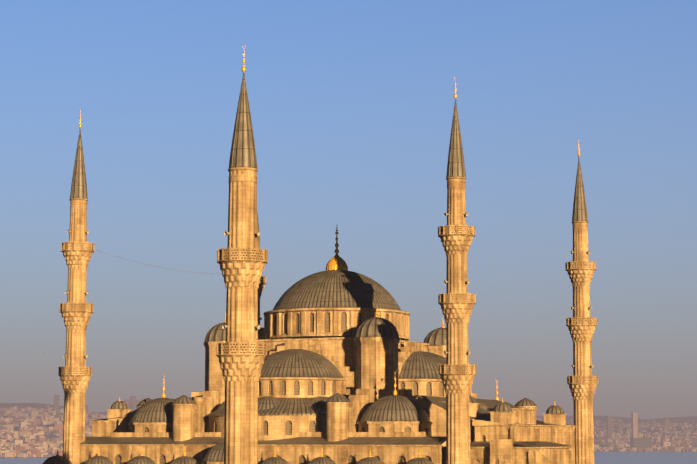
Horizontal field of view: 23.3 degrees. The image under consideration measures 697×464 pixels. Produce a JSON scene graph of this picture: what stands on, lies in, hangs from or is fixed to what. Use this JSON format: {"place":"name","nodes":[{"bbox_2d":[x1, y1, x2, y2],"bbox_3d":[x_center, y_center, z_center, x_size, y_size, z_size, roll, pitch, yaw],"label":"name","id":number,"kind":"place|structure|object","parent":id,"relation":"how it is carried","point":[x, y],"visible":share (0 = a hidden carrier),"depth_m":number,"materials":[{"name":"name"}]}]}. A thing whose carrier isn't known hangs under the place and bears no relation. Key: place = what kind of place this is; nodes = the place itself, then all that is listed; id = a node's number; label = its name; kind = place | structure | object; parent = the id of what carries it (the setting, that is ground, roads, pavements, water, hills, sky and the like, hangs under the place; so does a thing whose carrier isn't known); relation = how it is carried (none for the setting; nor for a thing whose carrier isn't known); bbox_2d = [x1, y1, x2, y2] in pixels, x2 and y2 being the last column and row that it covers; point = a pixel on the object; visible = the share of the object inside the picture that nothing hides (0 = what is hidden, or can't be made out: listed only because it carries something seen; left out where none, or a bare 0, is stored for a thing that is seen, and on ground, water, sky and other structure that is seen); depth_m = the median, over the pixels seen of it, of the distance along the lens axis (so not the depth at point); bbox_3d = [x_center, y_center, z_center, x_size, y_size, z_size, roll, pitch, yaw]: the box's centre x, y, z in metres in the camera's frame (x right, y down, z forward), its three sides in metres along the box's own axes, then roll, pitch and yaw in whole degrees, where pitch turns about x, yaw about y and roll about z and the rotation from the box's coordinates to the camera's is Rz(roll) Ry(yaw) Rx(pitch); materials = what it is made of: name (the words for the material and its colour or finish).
{"place":"outdoors","nodes":[
{"label":"outdoors","id":0,"kind":"place"},
{"bbox_2d":[0,452,696,463],"bbox_3d":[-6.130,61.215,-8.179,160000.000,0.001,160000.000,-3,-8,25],"label":"sea","id":1,"kind":"structure","parent":0,"point":[645,457],"depth_m":5195.10,"materials":[{"name":"blue"}]},
{"bbox_2d":[0,403,696,457],"bbox_3d":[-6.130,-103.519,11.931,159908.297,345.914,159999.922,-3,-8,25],"label":"ground","id":2,"kind":"structure","parent":0,"point":[689,419],"depth_m":11466.35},
{"bbox_2d":[58,167,597,463],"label":"mosque walls","id":3,"kind":"structure","parent":2,"relation":"on","point":[367,367],"depth_m":234.96,"materials":[{"name":"beige stone"}]},
{"bbox_2d":[94,249,208,273],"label":"cable","id":4,"kind":"object","parent":3,"relation":"attached to","point":[151,265],"visible":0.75,"depth_m":265.17,"materials":[{"name":"grey plastic"}]},
{"bbox_2d":[95,312,485,463],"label":"windows","id":5,"kind":"structure","parent":3,"relation":"in","point":[302,459],"depth_m":238.42,"materials":[{"name":"black glass"}]},
{"bbox_2d":[43,72,587,463],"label":"roof","id":6,"kind":"structure","parent":3,"relation":"on","point":[336,288],"depth_m":239.08,"materials":[{"name":"grey metal"}]},
{"bbox_2d":[56,44,579,456],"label":"finials","id":7,"kind":"object","parent":6,"relation":"on","point":[336,262],"visible":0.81,"depth_m":257.42,"materials":[{"name":"gold metal"}]},
{"bbox_2d":[59,226,596,382],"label":"mosque parapets","id":8,"kind":"object","parent":3,"relation":"attached to","point":[243,255],"visible":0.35,"depth_m":219.84,"materials":[{"name":"beige stone"}]},
{"bbox_2d":[63,212,593,367],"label":"loudspeakers","id":9,"kind":"object","parent":3,"relation":"on","point":[226,233],"visible":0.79,"depth_m":221.21,"materials":[{"name":"grey metal"}]},
{"bbox_2d":[0,395,696,457],"bbox_3d":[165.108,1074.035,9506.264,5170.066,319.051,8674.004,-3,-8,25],"label":"distant city","id":10,"kind":"object","parent":2,"relation":"on","point":[44,442],"visible":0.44,"depth_m":8176.00},
{"bbox_2d":[0,0,696,418],"label":"sky","id":11,"kind":"structure","parent":0,"point":[352,102],"materials":[{"name":"blue"}]}
]}

